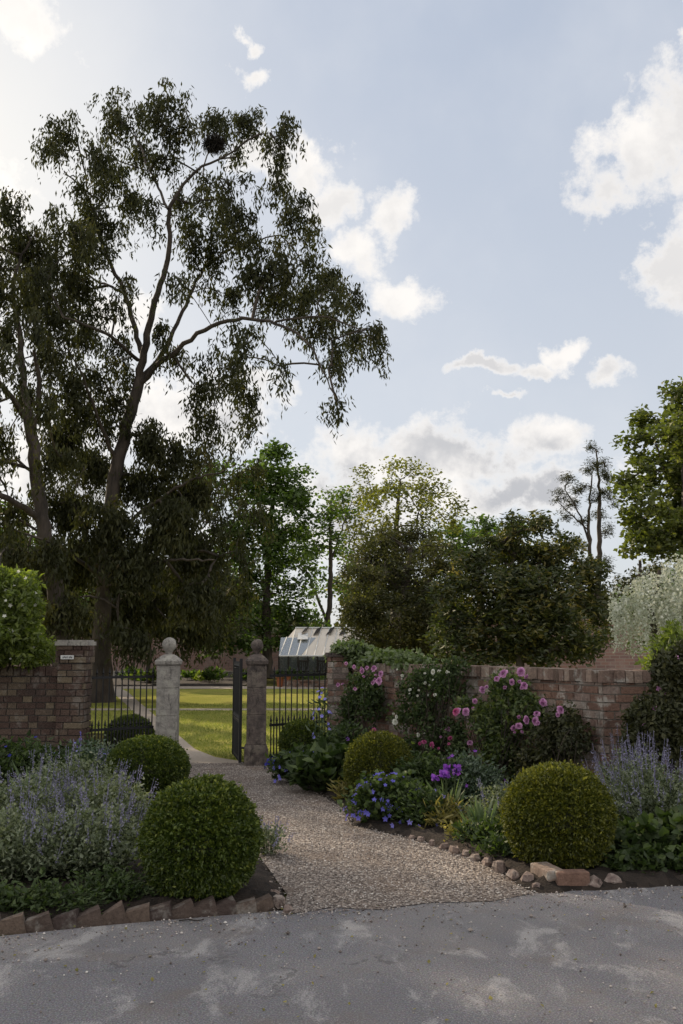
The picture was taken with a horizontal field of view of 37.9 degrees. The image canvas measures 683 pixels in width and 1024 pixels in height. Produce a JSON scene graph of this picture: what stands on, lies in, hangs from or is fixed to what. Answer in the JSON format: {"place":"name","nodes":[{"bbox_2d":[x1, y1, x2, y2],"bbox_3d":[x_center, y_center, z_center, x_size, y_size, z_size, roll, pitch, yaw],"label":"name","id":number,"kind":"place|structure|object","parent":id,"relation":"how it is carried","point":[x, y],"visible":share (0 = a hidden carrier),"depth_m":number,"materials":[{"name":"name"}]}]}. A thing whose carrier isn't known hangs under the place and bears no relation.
{"place":"outdoors","nodes":[
{"label":"outdoors","id":0,"kind":"place"},
{"bbox_2d":[0,785,284,920],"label":"border soil","id":1,"kind":"structure","parent":0,"point":[259,884],"depth_m":5.70,"materials":[{"name":"soil"}]},
{"bbox_2d":[0,876,47,916],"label":"leafy plant","id":2,"kind":"object","parent":1,"relation":"on","point":[9,893],"visible":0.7,"depth_m":5.30,"materials":[{"name":"green plant"}]},
{"bbox_2d":[0,785,83,884],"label":"catmint","id":3,"kind":"object","parent":1,"relation":"on","point":[19,848],"visible":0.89,"depth_m":5.95,"materials":[{"name":"green plant"}]},
{"bbox_2d":[0,750,87,831],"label":"catmint","id":4,"kind":"object","parent":1,"relation":"on","point":[27,790],"visible":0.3,"depth_m":7.08,"materials":[{"name":"green plant"}]},
{"bbox_2d":[0,729,95,794],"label":"leafy plant","id":5,"kind":"object","parent":1,"relation":"on","point":[18,755],"visible":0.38,"depth_m":9.29,"materials":[{"name":"green plant"}]},
{"bbox_2d":[0,867,111,914],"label":"leafy plant","id":6,"kind":"object","parent":1,"relation":"on","point":[48,897],"visible":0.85,"depth_m":5.38,"materials":[{"name":"green plant"}]},
{"bbox_2d":[9,739,135,807],"bbox_3d":[-2.329,2.289,8.616,1.052,0.643,1.058,5,-9,-31],"label":"catmint","id":7,"kind":"object","parent":1,"relation":"on","point":[75,770],"visible":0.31,"depth_m":8.54,"materials":[{"name":"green plant"}]},
{"bbox_2d":[17,776,145,878],"bbox_3d":[-1.580,1.990,6.228,0.932,0.606,0.881,0,-8,0],"label":"catmint","id":8,"kind":"object","parent":1,"relation":"on","point":[93,845],"visible":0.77,"depth_m":6.07,"materials":[{"name":"green plant"}]},
{"bbox_2d":[54,735,114,775],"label":"leafy plant","id":9,"kind":"object","parent":1,"relation":"on","point":[95,750],"visible":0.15,"depth_m":9.72,"materials":[{"name":"green plant"}]},
{"bbox_2d":[42,760,158,835],"bbox_3d":[-1.738,2.126,7.286,0.916,0.616,1.028,0,-8,0],"label":"catmint","id":10,"kind":"object","parent":1,"relation":"on","point":[96,796],"visible":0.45,"depth_m":7.19,"materials":[{"name":"green plant"}]},
{"bbox_2d":[61,856,164,905],"bbox_3d":[-1.278,2.095,5.607,0.616,0.307,0.438,0,-8,0],"label":"leafy plant","id":11,"kind":"object","parent":1,"relation":"on","point":[119,881],"visible":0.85,"depth_m":5.58,"materials":[{"name":"green plant"}]},
{"bbox_2d":[90,667,154,747],"bbox_3d":[-2.589,2.427,11.783,0.809,1.165,0.032,6,-10,-38],"label":"iron railing","id":12,"kind":"object","parent":1,"relation":"on","point":[123,728],"visible":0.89,"depth_m":11.78,"materials":[{"name":"metal"}]},
{"bbox_2d":[104,732,191,796],"bbox_3d":[-1.859,2.420,9.532,0.878,0.605,0.874,0,-8,0],"label":"box ball","id":13,"kind":"object","parent":1,"relation":"on","point":[164,761],"visible":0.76,"depth_m":9.27,"materials":[{"name":"green plant"}]},
{"bbox_2d":[155,637,182,742],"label":"gate pillar","id":14,"kind":"structure","parent":1,"relation":"on","point":[168,663],"depth_m":11.95,"materials":[{"name":"stone"}]},
{"bbox_2d":[130,773,264,900],"bbox_3d":[-0.828,1.866,5.790,0.788,0.699,0.770,0,-8,0],"label":"box ball","id":15,"kind":"object","parent":1,"relation":"on","point":[200,837],"visible":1,"depth_m":5.54,"materials":[{"name":"green plant"}]},
{"bbox_2d":[272,894,284,908],"bbox_3d":[-0.353,2.179,5.563,0.080,0.075,0.076,-1,-8,4],"label":"edging stone","id":16,"kind":"object","parent":1,"relation":"on","point":[278,901],"visible":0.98,"depth_m":5.53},
{"bbox_2d":[14,635,283,670],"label":"brick wall","id":17,"kind":"structure","parent":0,"point":[210,662],"depth_m":47.31,"materials":[{"name":"brick"}]},
{"bbox_2d":[114,689,242,763],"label":"garden path","id":18,"kind":"structure","parent":0,"point":[196,756],"depth_m":14.19,"materials":[{"name":"gravel"}]},
{"bbox_2d":[113,678,246,685],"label":"border soil","id":19,"kind":"structure","parent":0,"point":[222,682],"depth_m":38.56,"materials":[{"name":"soil"}]},
{"bbox_2d":[20,529,262,683],"bbox_3d":[-8.220,3.470,37.973,10.682,6.104,6.741,0,-8,0],"label":"broadleaf tree","id":20,"kind":"object","parent":19,"relation":"on","point":[226,636],"visible":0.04,"depth_m":37.21,"materials":[{"name":"green plant"}]},
{"bbox_2d":[200,665,228,683],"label":"vegetable plant","id":21,"kind":"object","parent":19,"relation":"on","point":[210,674],"visible":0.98,"depth_m":37.49,"materials":[{"name":"green plant"}]},
{"bbox_2d":[91,708,320,709],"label":"cross path","id":22,"kind":"structure","parent":0,"point":[202,708],"depth_m":22.84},
{"bbox_2d":[89,689,326,761],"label":"lawn","id":23,"kind":"structure","parent":0,"point":[203,696],"depth_m":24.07,"materials":[{"name":"green plant"}]},
{"bbox_2d":[0,186,92,665],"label":"eucalyptus tree","id":24,"kind":"object","parent":23,"relation":"on","point":[50,556],"visible":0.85,"depth_m":23.04,"materials":[{"name":"green plant"}]},
{"bbox_2d":[0,501,94,665],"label":"broadleaf tree","id":25,"kind":"object","parent":23,"relation":"on","point":[32,533],"visible":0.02,"depth_m":30.36,"materials":[{"name":"green plant"}]},
{"bbox_2d":[0,77,393,702],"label":"eucalyptus tree","id":26,"kind":"object","parent":23,"relation":"on","point":[133,600],"visible":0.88,"depth_m":26.07,"materials":[{"name":"green plant"}]},
{"bbox_2d":[200,131,226,156],"bbox_3d":[-3.368,-9.729,26.316,0.777,0.632,0.720,0,-8,0],"label":"bird nest","id":27,"kind":"object","parent":26,"relation":"on","point":[215,145],"visible":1,"depth_m":26.21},
{"bbox_2d":[232,658,246,762],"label":"iron gate","id":28,"kind":"structure","parent":23,"relation":"on","point":[238,673],"depth_m":12.64,"materials":[{"name":"metal"}]},
{"bbox_2d":[331,518,475,662],"bbox_3d":[1.817,2.723,29.727,5.088,5.401,3.973,-6,-10,37],"label":"broadleaf tree","id":29,"kind":"object","parent":23,"relation":"on","point":[388,571],"visible":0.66,"depth_m":29.10,"materials":[{"name":"green plant"}]},
{"bbox_2d":[417,508,619,667],"bbox_3d":[3.611,2.048,20.187,4.228,4.186,3.056,0,-8,0],"label":"magnolia tree","id":30,"kind":"object","parent":23,"relation":"on","point":[529,612],"visible":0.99,"depth_m":19.74,"materials":[{"name":"green plant"}]},
{"bbox_2d":[607,551,682,657],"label":"tree","id":31,"kind":"object","parent":23,"relation":"on","point":[652,617],"visible":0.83,"depth_m":14.27,"materials":[{"name":"white plant"}]},
{"bbox_2d":[0,652,419,935],"bbox_3d":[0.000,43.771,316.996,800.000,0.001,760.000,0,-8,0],"label":"ground","id":32,"kind":"structure","parent":0,"point":[270,681],"depth_m":16.38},
{"bbox_2d":[0,912,25,934],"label":"edging brick","id":33,"kind":"object","parent":32,"relation":"on","point":[12,924],"visible":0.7,"depth_m":5.08,"materials":[{"name":"brick"}]},
{"bbox_2d":[0,563,55,676],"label":"shrub","id":34,"kind":"object","parent":32,"relation":"on","point":[24,639],"visible":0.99,"depth_m":11.05,"materials":[{"name":"green plant"}]},
{"bbox_2d":[25,911,53,932],"bbox_3d":[-1.560,2.133,5.165,0.159,0.115,0.119,1,-8,-13],"label":"edging brick","id":35,"kind":"object","parent":32,"relation":"on","point":[41,922],"visible":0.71,"depth_m":5.12,"materials":[{"name":"brick"}]},
{"bbox_2d":[0,640,96,757],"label":"brick wall","id":36,"kind":"structure","parent":32,"relation":"on","point":[43,703],"depth_m":11.36,"materials":[{"name":"brick"}]},
{"bbox_2d":[40,637,57,665],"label":"yellow green shrub","id":37,"kind":"object","parent":32,"relation":"on","point":[51,657],"visible":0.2,"depth_m":11.99,"materials":[{"name":"green plant"}]},
{"bbox_2d":[51,908,78,929],"bbox_3d":[-1.436,2.136,5.201,0.154,0.131,0.115,4,-8,-3],"label":"edging brick","id":38,"kind":"object","parent":32,"relation":"on","point":[65,920],"visible":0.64,"depth_m":5.16,"materials":[{"name":"brick"}]},
{"bbox_2d":[77,904,102,927],"bbox_3d":[-1.325,2.143,5.245,0.150,0.120,0.128,0,-7,-13],"label":"edging brick","id":39,"kind":"object","parent":32,"relation":"on","point":[89,917],"visible":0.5,"depth_m":5.20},
{"bbox_2d":[99,900,127,925],"bbox_3d":[-1.206,2.145,5.281,0.158,0.134,0.113,-4,-6,-13],"label":"edging brick","id":40,"kind":"object","parent":32,"relation":"on","point":[114,914],"visible":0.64,"depth_m":5.24,"materials":[{"name":"brick"}]},
{"bbox_2d":[103,714,154,749],"bbox_3d":[-2.696,2.842,12.658,0.694,0.597,0.689,0,-8,0],"label":"box ball","id":41,"kind":"object","parent":32,"relation":"on","point":[136,716],"visible":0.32,"depth_m":12.49,"materials":[{"name":"green plant"}]},
{"bbox_2d":[125,902,149,922],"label":"edging brick","id":42,"kind":"object","parent":32,"relation":"on","point":[138,913],"visible":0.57,"depth_m":5.28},
{"bbox_2d":[150,900,172,920],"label":"edging brick","id":43,"kind":"object","parent":32,"relation":"on","point":[160,911],"visible":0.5,"depth_m":5.31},
{"bbox_2d":[171,898,194,919],"bbox_3d":[-0.858,2.166,5.405,0.162,0.119,0.114,3,-8,-21],"label":"edging brick","id":44,"kind":"object","parent":32,"relation":"on","point":[182,910],"visible":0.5,"depth_m":5.36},
{"bbox_2d":[192,895,217,917],"bbox_3d":[-0.748,2.172,5.436,0.152,0.132,0.118,4,-8,-15],"label":"edging brick","id":45,"kind":"object","parent":32,"relation":"on","point":[205,907],"visible":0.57,"depth_m":5.39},
{"bbox_2d":[215,895,236,915],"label":"edging brick","id":46,"kind":"object","parent":32,"relation":"on","point":[226,906],"visible":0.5,"depth_m":5.43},
{"bbox_2d":[235,897,257,913],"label":"edging brick","id":47,"kind":"object","parent":32,"relation":"on","point":[246,906],"visible":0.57,"depth_m":5.46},
{"bbox_2d":[197,437,326,678],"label":"broadleaf tree","id":48,"kind":"object","parent":32,"relation":"on","point":[293,499],"visible":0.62,"depth_m":43.53,"materials":[{"name":"green plant"}]},
{"bbox_2d":[255,893,273,912],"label":"edging brick","id":49,"kind":"object","parent":32,"relation":"on","point":[264,902],"visible":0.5,"depth_m":5.50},
{"bbox_2d":[278,627,367,685],"bbox_3d":[-0.412,5.365,37.339,3.710,2.141,3.560,0,-8,0],"label":"greenhouse","id":50,"kind":"object","parent":32,"relation":"on","point":[303,643],"visible":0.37,"depth_m":36.71,"materials":[{"name":"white glass"}]},
{"bbox_2d":[301,485,363,626],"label":"broadleaf tree","id":51,"kind":"object","parent":32,"relation":"on","point":[331,535],"visible":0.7,"depth_m":45.82,"materials":[{"name":"green plant"}]},
{"bbox_2d":[81,578,678,653],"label":"distant wood","id":52,"kind":"object","parent":32,"relation":"on","point":[387,617],"depth_m":75.37,"materials":[{"name":"green plant"}]},
{"bbox_2d":[325,454,476,627],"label":"broadleaf tree","id":53,"kind":"object","parent":32,"relation":"on","point":[367,498],"visible":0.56,"depth_m":52.18,"materials":[{"name":"green plant"}]},
{"bbox_2d":[421,513,533,613],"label":"broadleaf tree","id":54,"kind":"object","parent":32,"relation":"on","point":[484,524],"visible":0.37,"depth_m":59.37,"materials":[{"name":"green plant"}]},
{"bbox_2d":[349,663,667,785],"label":"brick wall","id":55,"kind":"structure","parent":32,"relation":"on","point":[600,698],"depth_m":9.13,"materials":[{"name":"brick"}]},
{"bbox_2d":[312,645,443,669],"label":"ivy","id":56,"kind":"object","parent":55,"relation":"attached to","point":[399,658],"visible":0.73,"depth_m":11.94,"materials":[{"name":"green plant"}]},
{"bbox_2d":[446,619,682,669],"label":"brick wall","id":57,"kind":"structure","parent":32,"relation":"on","point":[619,660],"depth_m":23.57,"materials":[{"name":"brick"}]},
{"bbox_2d":[549,439,620,617],"bbox_3d":[9.378,1.781,38.086,2.803,9.510,2.089,-2,-8,17],"label":"pine tree","id":58,"kind":"object","parent":32,"relation":"on","point":[604,472],"visible":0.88,"depth_m":38.27,"materials":[{"name":"green plant"}]},
{"bbox_2d":[585,559,680,618],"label":"broadleaf tree","id":59,"kind":"object","parent":32,"relation":"on","point":[634,576],"visible":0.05,"depth_m":45.58,"materials":[{"name":"green plant"}]},
{"bbox_2d":[606,376,682,615],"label":"plane tree","id":60,"kind":"object","parent":32,"relation":"on","point":[664,538],"visible":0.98,"depth_m":27.18,"materials":[{"name":"green plant"}]},
{"bbox_2d":[633,619,682,669],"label":"leafy sapling","id":61,"kind":"object","parent":32,"relation":"on","point":[671,634],"visible":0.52,"depth_m":8.96,"materials":[{"name":"green plant"}]},
{"bbox_2d":[114,686,326,688],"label":"paved terrace","id":62,"kind":"structure","parent":0,"point":[197,687],"depth_m":34.04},
{"bbox_2d":[287,673,326,686],"bbox_3d":[-0.264,5.819,34.524,3.200,0.499,0.819,0,-8,0],"label":"raised bed","id":63,"kind":"object","parent":62,"relation":"on","point":[305,683],"visible":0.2,"depth_m":34.12,"materials":[{"name":"wood"}]},
{"bbox_2d":[0,886,682,1023],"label":"driveway","id":64,"kind":"structure","parent":0,"point":[553,988],"depth_m":4.51,"materials":[{"name":"asphalt"}]},
{"bbox_2d":[1,885,682,1023],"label":"driveway grit","id":65,"kind":"object","parent":64,"relation":"on","point":[470,929],"visible":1,"depth_m":5.17,"materials":[{"name":"stone"}]},
{"bbox_2d":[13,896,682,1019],"bbox_3d":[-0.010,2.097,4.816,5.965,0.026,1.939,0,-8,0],"label":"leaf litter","id":66,"kind":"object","parent":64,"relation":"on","point":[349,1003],"visible":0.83,"depth_m":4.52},
{"bbox_2d":[0,0,682,626],"label":"sky","id":67,"kind":"structure","parent":0,"point":[501,181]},
{"bbox_2d":[188,762,551,917],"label":"gravel path","id":68,"kind":"structure","parent":0,"point":[310,901],"depth_m":6.67,"materials":[{"name":"gravel"}]},
{"bbox_2d":[244,639,268,765],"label":"gate pillar","id":69,"kind":"structure","parent":68,"relation":"on","point":[255,748],"depth_m":12.13,"materials":[{"name":"stone"}]},
{"bbox_2d":[260,815,294,855],"bbox_3d":[-0.494,2.251,6.940,0.349,0.278,0.374,0,-8,0],"label":"catmint","id":70,"kind":"object","parent":68,"relation":"on","point":[273,839],"visible":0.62,"depth_m":6.90,"materials":[{"name":"green plant"}]},
{"bbox_2d":[267,761,682,892],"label":"border soil","id":71,"kind":"structure","parent":0,"point":[636,878],"depth_m":6.31,"materials":[{"name":"soil"}]},
{"bbox_2d":[265,741,313,782],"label":"leafy plant","id":72,"kind":"object","parent":71,"relation":"on","point":[279,765],"visible":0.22,"depth_m":10.46,"materials":[{"name":"green plant"}]},
{"bbox_2d":[269,666,326,756],"bbox_3d":[-0.541,2.530,12.551,0.883,1.165,0.032,6,-10,-38],"label":"iron railing","id":73,"kind":"object","parent":71,"relation":"on","point":[286,675],"visible":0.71,"depth_m":12.51,"materials":[{"name":"metal"}]},
{"bbox_2d":[277,718,320,750],"bbox_3d":[-0.495,2.818,12.303,0.605,0.547,0.601,0,-8,0],"label":"box ball","id":74,"kind":"object","parent":71,"relation":"on","point":[296,730],"visible":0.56,"depth_m":12.13,"materials":[{"name":"green plant"}]},
{"bbox_2d":[282,736,348,791],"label":"leafy plant","id":75,"kind":"object","parent":71,"relation":"on","point":[320,766],"visible":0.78,"depth_m":9.77,"materials":[{"name":"green plant"}]},
{"bbox_2d":[305,687,335,738],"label":"leafy plant","id":76,"kind":"object","parent":71,"relation":"on","point":[327,710],"visible":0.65,"depth_m":11.89,"materials":[{"name":"green plant"}]},
{"bbox_2d":[325,652,348,736],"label":"brick pier","id":77,"kind":"structure","parent":71,"relation":"on","point":[337,672],"depth_m":12.77,"materials":[{"name":"brick"}]},
{"bbox_2d":[326,777,349,800],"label":"leafy plant","id":78,"kind":"object","parent":71,"relation":"on","point":[342,790],"visible":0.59,"depth_m":9.25,"materials":[{"name":"green plant"}]},
{"bbox_2d":[310,718,371,746],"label":"leafy plant","id":79,"kind":"object","parent":71,"relation":"on","point":[345,730],"visible":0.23,"depth_m":10.91,"materials":[{"name":"green plant"}]},
{"bbox_2d":[330,638,379,736],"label":"ivy","id":80,"kind":"object","parent":71,"relation":"on","point":[350,648],"visible":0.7,"depth_m":12.73,"materials":[{"name":"green plant"}]},
{"bbox_2d":[334,660,390,735],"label":"rose bush","id":81,"kind":"object","parent":71,"relation":"on","point":[365,693],"visible":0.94,"depth_m":12.02,"materials":[{"name":"green plant"}]},
{"bbox_2d":[340,728,413,794],"bbox_3d":[0.347,2.347,9.292,0.720,0.662,0.720,0,-8,0],"label":"box ball","id":82,"kind":"object","parent":71,"relation":"on","point":[370,751],"visible":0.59,"depth_m":9.09,"materials":[{"name":"green plant"}]},
{"bbox_2d":[337,768,428,823],"bbox_3d":[0.381,2.328,8.190,0.750,0.454,0.660,6,-10,-37],"label":"blue geranium","id":83,"kind":"object","parent":71,"relation":"on","point":[376,790],"visible":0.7,"depth_m":8.07,"materials":[{"name":"green plant"}]},
{"bbox_2d":[380,780,462,828],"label":"leafy plant","id":84,"kind":"object","parent":71,"relation":"on","point":[414,810],"visible":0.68,"depth_m":7.87,"materials":[{"name":"green plant"}]},
{"bbox_2d":[372,708,475,763],"bbox_3d":[0.848,2.464,10.623,0.372,0.838,1.766,4,-9,-29],"label":"rose bush","id":85,"kind":"object","parent":71,"relation":"on","point":[458,743],"visible":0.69,"depth_m":10.08,"materials":[{"name":"green plant"}]},
{"bbox_2d":[384,655,473,759],"bbox_3d":[0.943,2.233,10.852,0.486,1.356,1.545,4,-9,-27],"label":"rose bush","id":86,"kind":"object","parent":71,"relation":"on","point":[431,677],"visible":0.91,"depth_m":10.75,"materials":[{"name":"green plant"}]},
{"bbox_2d":[390,741,481,797],"bbox_3d":[0.800,2.362,8.958,0.938,0.590,0.759,0,-8,0],"label":"leafy plant","id":87,"kind":"object","parent":71,"relation":"on","point":[423,767],"visible":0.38,"depth_m":8.88,"materials":[{"name":"green plant"}]},
{"bbox_2d":[425,764,464,823],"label":"iris","id":88,"kind":"object","parent":71,"relation":"on","point":[445,773],"visible":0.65,"depth_m":7.91,"materials":[{"name":"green plant"}]},
{"bbox_2d":[417,794,473,828],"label":"leafy plant","id":89,"kind":"object","parent":71,"relation":"on","point":[452,814],"visible":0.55,"depth_m":7.71,"materials":[{"name":"green plant"}]},
{"bbox_2d":[440,819,471,841],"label":"leafy plant","id":90,"kind":"object","parent":71,"relation":"on","point":[450,831],"visible":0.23,"depth_m":7.34,"materials":[{"name":"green plant"}]},
{"bbox_2d":[425,746,512,804],"bbox_3d":[1.144,2.382,8.960,0.834,0.550,0.678,0,-8,0],"label":"leafy plant","id":91,"kind":"object","parent":71,"relation":"on","point":[486,775],"visible":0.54,"depth_m":8.86,"materials":[{"name":"green plant"}]},
{"bbox_2d":[451,810,503,843],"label":"leafy plant","id":92,"kind":"object","parent":71,"relation":"on","point":[468,830],"visible":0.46,"depth_m":7.12,"materials":[{"name":"green plant"}]},
{"bbox_2d":[457,796,498,825],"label":"iris","id":93,"kind":"object","parent":71,"relation":"on","point":[478,812],"visible":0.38,"depth_m":7.38,"materials":[{"name":"green plant"}]},
{"bbox_2d":[456,778,511,824],"bbox_3d":[1.258,2.294,7.774,0.746,0.411,0.715,0,-8,0],"label":"catmint","id":94,"kind":"object","parent":71,"relation":"on","point":[494,793],"visible":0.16,"depth_m":7.79,"materials":[{"name":"green plant"}]},
{"bbox_2d":[469,826,518,857],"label":"leafy plant","id":95,"kind":"object","parent":71,"relation":"on","point":[498,845],"visible":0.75,"depth_m":6.73,"materials":[{"name":"green plant"}]},
{"bbox_2d":[492,860,505,873],"bbox_3d":[1.021,2.287,6.418,0.095,0.086,0.098,4,-9,-27],"label":"edging stone","id":96,"kind":"object","parent":71,"relation":"on","point":[498,866],"visible":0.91,"depth_m":6.38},
{"bbox_2d":[440,662,563,787],"bbox_3d":[1.616,2.089,9.561,0.501,1.301,2.056,4,-9,-28],"label":"rose bush","id":97,"kind":"object","parent":71,"relation":"on","point":[495,726],"visible":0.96,"depth_m":9.58,"materials":[{"name":"green plant"}]},
{"bbox_2d":[530,862,562,881],"bbox_3d":[1.264,2.221,6.109,0.120,0.090,0.220,2,-6,-18],"label":"edging brick","id":98,"kind":"object","parent":71,"relation":"on","point":[547,870],"visible":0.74,"depth_m":6.08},
{"bbox_2d":[509,700,597,779],"bbox_3d":[1.887,2.189,9.055,0.490,0.970,0.996,4,-9,-29],"label":"shrub","id":99,"kind":"object","parent":71,"relation":"on","point":[563,734],"visible":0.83,"depth_m":8.89,"materials":[{"name":"green plant"}]},
{"bbox_2d":[495,758,621,868],"bbox_3d":[1.402,1.966,6.522,0.808,0.693,0.809,0,-8,0],"label":"box ball","id":100,"kind":"object","parent":71,"relation":"on","point":[562,815],"visible":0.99,"depth_m":6.27,"materials":[{"name":"green plant"}]},
{"bbox_2d":[555,869,589,885],"bbox_3d":[1.387,2.210,6.013,0.200,0.085,0.110,1,-10,-4],"label":"edging brick","id":101,"kind":"object","parent":71,"relation":"on","point":[572,877],"visible":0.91,"depth_m":5.96,"materials":[{"name":"brick"}]},
{"bbox_2d":[607,827,654,857],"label":"leafy plant","id":102,"kind":"object","parent":71,"relation":"on","point":[625,836],"visible":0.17,"depth_m":6.47,"materials":[{"name":"green plant"}]},
{"bbox_2d":[581,727,681,819],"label":"catmint","id":103,"kind":"object","parent":71,"relation":"on","point":[621,766],"visible":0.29,"depth_m":7.95,"materials":[{"name":"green plant"}]},
{"bbox_2d":[596,843,667,874],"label":"leafy plant","id":104,"kind":"object","parent":71,"relation":"on","point":[628,860],"visible":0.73,"depth_m":6.28,"materials":[{"name":"green plant"}]},
{"bbox_2d":[591,730,682,826],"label":"catmint","id":105,"kind":"object","parent":71,"relation":"on","point":[662,795],"visible":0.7,"depth_m":7.24,"materials":[{"name":"green plant"}]},
{"bbox_2d":[604,811,682,861],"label":"leafy plant","id":106,"kind":"object","parent":71,"relation":"on","point":[644,827],"visible":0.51,"depth_m":6.47,"materials":[{"name":"green plant"}]},
{"bbox_2d":[612,639,682,803],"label":"climbing shrub","id":107,"kind":"object","parent":71,"relation":"on","point":[658,710],"visible":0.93,"depth_m":8.15,"materials":[{"name":"green plant"}]},
{"bbox_2d":[634,840,682,873],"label":"leafy plant","id":108,"kind":"object","parent":71,"relation":"on","point":[675,862],"visible":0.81,"depth_m":6.26,"materials":[{"name":"green plant"}]},
{"bbox_2d":[648,805,682,843],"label":"leafy plant","id":109,"kind":"object","parent":71,"relation":"on","point":[673,816],"visible":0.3,"depth_m":6.61,"materials":[{"name":"green plant"}]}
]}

